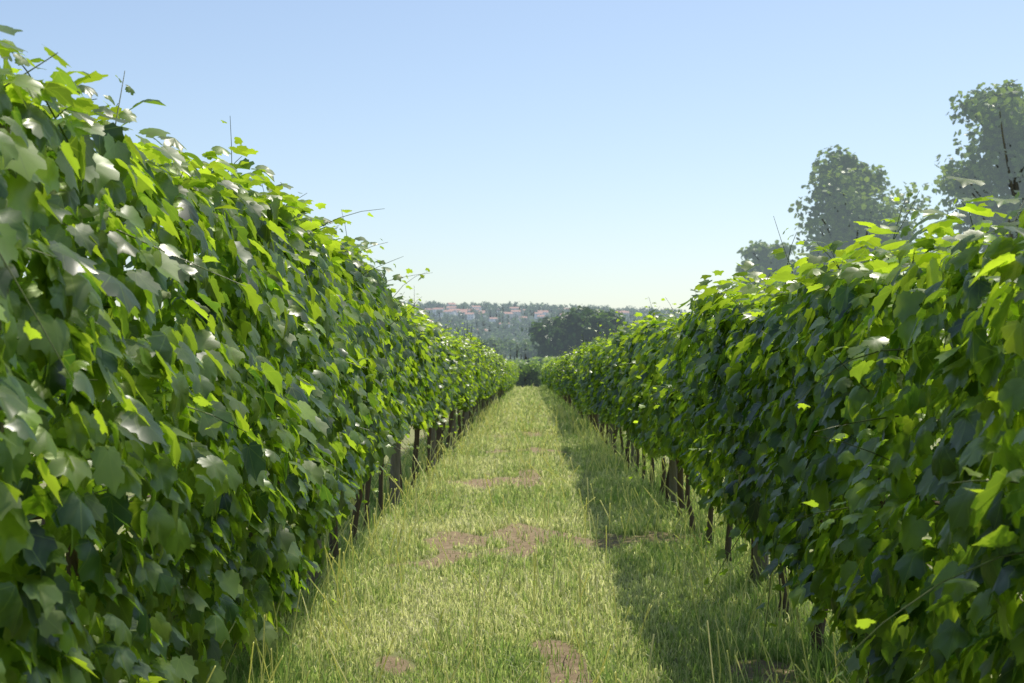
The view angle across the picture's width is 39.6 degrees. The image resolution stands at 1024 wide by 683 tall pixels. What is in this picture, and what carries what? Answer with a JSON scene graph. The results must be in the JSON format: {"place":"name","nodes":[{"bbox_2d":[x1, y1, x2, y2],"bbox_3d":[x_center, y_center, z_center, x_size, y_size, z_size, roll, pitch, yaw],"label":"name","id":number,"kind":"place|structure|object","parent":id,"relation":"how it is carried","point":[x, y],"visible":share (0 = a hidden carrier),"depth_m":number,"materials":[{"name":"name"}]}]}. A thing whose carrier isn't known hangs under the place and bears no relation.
{"place":"outdoors","nodes":[
{"label":"outdoors","id":0,"kind":"place"},
{"bbox_2d":[108,428,822,682],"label":"bare soil patches","id":1,"kind":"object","parent":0,"point":[456,534],"depth_m":9.02,"materials":[{"name":"brown soil"}]},
{"bbox_2d":[514,363,542,386],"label":"bush","id":2,"kind":"object","parent":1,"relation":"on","point":[532,372],"depth_m":113.54,"materials":[{"name":"green plant"}]},
{"bbox_2d":[0,0,1023,335],"label":"sky","id":3,"kind":"structure","parent":0,"point":[618,154],"materials":[{"name":"blue"}]},
{"bbox_2d":[21,312,1022,677],"bbox_3d":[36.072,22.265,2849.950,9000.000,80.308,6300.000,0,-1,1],"label":"ground","id":4,"kind":"structure","parent":0,"point":[387,460],"depth_m":24.50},
{"bbox_2d":[0,123,510,589],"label":"wooden posts","id":5,"kind":"object","parent":4,"relation":"on","point":[395,466],"visible":0.06,"depth_m":13.26,"materials":[{"name":"brown wood"}]},
{"bbox_2d":[28,387,510,682],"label":"vine trunks","id":6,"kind":"object","parent":4,"relation":"on","point":[73,560],"visible":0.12,"depth_m":12.39,"materials":[{"name":"brown wood"}]},
{"bbox_2d":[0,25,392,682],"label":"vine leaves","id":7,"kind":"object","parent":6,"relation":"attached to","point":[212,487],"visible":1,"depth_m":3.67,"materials":[{"name":"green plant"}]},
{"bbox_2d":[0,52,508,664],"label":"vine shoots","id":8,"kind":"object","parent":6,"relation":"attached to","point":[260,278],"visible":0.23,"depth_m":6.18,"materials":[{"name":"green plant"}]},
{"bbox_2d":[248,221,519,503],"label":"vine leaves","id":9,"kind":"object","parent":6,"relation":"attached to","point":[417,386],"visible":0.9,"depth_m":10.81,"materials":[{"name":"green plant"}]},
{"bbox_2d":[480,341,539,359],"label":"shore trees","id":10,"kind":"object","parent":4,"relation":"on","point":[525,357],"visible":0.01,"depth_m":765.44,"materials":[{"name":"green plant"}]},
{"bbox_2d":[459,335,539,358],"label":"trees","id":11,"kind":"object","parent":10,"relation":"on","point":[504,346],"visible":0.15,"depth_m":764.88,"materials":[{"name":"green plant"}]},
{"bbox_2d":[406,306,617,326],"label":"town house walls","id":12,"kind":"structure","parent":4,"relation":"on","point":[471,316],"depth_m":1660.96,"materials":[{"name":"white"}]},
{"bbox_2d":[425,303,628,330],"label":"town house roofs","id":13,"kind":"structure","parent":12,"relation":"on","point":[537,312],"depth_m":1684.17,"materials":[{"name":"pink"}]},
{"bbox_2d":[434,307,627,325],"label":"town house windows","id":14,"kind":"structure","parent":12,"relation":"attached to","point":[507,314],"depth_m":1684.70,"materials":[{"name":"grey"}]},
{"bbox_2d":[505,356,560,365],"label":"vine block","id":15,"kind":"structure","parent":4,"relation":"on","point":[545,360],"depth_m":197.39,"materials":[{"name":"green plant"}]},
{"bbox_2d":[447,304,639,325],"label":"houses","id":16,"kind":"structure","parent":4,"relation":"on","point":[512,316],"depth_m":1684.63,"materials":[{"name":"beige"}]},
{"bbox_2d":[403,300,714,346],"bbox_3d":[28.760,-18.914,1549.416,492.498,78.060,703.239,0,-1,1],"label":"hill trees","id":17,"kind":"object","parent":4,"relation":"on","point":[510,318],"visible":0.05,"depth_m":1621.93,"materials":[{"name":"green plant"}]},
{"bbox_2d":[521,305,637,362],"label":"tree","id":18,"kind":"object","parent":4,"relation":"on","point":[557,335],"visible":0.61,"depth_m":196.66,"materials":[{"name":"green plant"}]},
{"bbox_2d":[563,396,768,589],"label":"wooden posts","id":19,"kind":"object","parent":4,"relation":"on","point":[672,475],"depth_m":13.22,"materials":[{"name":"brown wood"}]},
{"bbox_2d":[552,389,969,682],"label":"vine trunks","id":20,"kind":"object","parent":4,"relation":"on","point":[728,540],"visible":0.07,"depth_m":11.38,"materials":[{"name":"brown wood"}]},
{"bbox_2d":[539,263,802,541],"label":"grapevine row","id":21,"kind":"object","parent":20,"relation":"attached to","point":[651,352],"visible":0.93,"depth_m":10.92,"materials":[{"name":"green plant"}]},
{"bbox_2d":[554,190,1023,675],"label":"vine shoots","id":22,"kind":"object","parent":20,"relation":"attached to","point":[986,562],"visible":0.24,"depth_m":4.56,"materials":[{"name":"green plant"}]},
{"bbox_2d":[682,176,1023,682],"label":"grapevine row","id":23,"kind":"object","parent":20,"relation":"attached to","point":[961,378],"visible":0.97,"depth_m":4.00,"materials":[{"name":"green plant"}]},
{"bbox_2d":[735,239,799,298],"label":"tree","id":24,"kind":"object","parent":4,"relation":"on","point":[762,251],"depth_m":91.43,"materials":[{"name":"green plant"}]},
{"bbox_2d":[800,218,900,268],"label":"tree","id":25,"kind":"object","parent":4,"relation":"on","point":[825,234],"visible":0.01,"depth_m":97.94,"materials":[{"name":"green plant"}]},
{"bbox_2d":[788,144,937,273],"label":"tree","id":26,"kind":"object","parent":4,"relation":"on","point":[860,186],"depth_m":78.90,"materials":[{"name":"green plant"}]},
{"bbox_2d":[904,329,989,444],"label":"vine row leaves","id":27,"kind":"object","parent":4,"relation":"on","point":[988,331],"depth_m":14.05,"materials":[{"name":"green plant"}]},
{"bbox_2d":[923,79,1023,283],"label":"tree","id":28,"kind":"object","parent":4,"relation":"on","point":[1006,98],"depth_m":68.78,"materials":[{"name":"green plant"}]},
{"bbox_2d":[447,383,615,432],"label":"grass","id":29,"kind":"structure","parent":0,"point":[517,395],"depth_m":40.76,"materials":[{"name":"green plant"}]},
{"bbox_2d":[106,398,990,682],"bbox_3d":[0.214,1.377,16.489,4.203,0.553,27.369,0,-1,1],"label":"grass","id":30,"kind":"structure","parent":0,"point":[516,658],"depth_m":7.99,"materials":[{"name":"green plant"}]},
{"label":"vine row","id":31,"kind":"object","parent":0,"visible":0},
{"bbox_2d":[53,317,299,444],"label":"vine leaves","id":32,"kind":"object","parent":31,"relation":"attached to","point":[60,403],"depth_m":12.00,"materials":[{"name":"green plant"}]}
]}

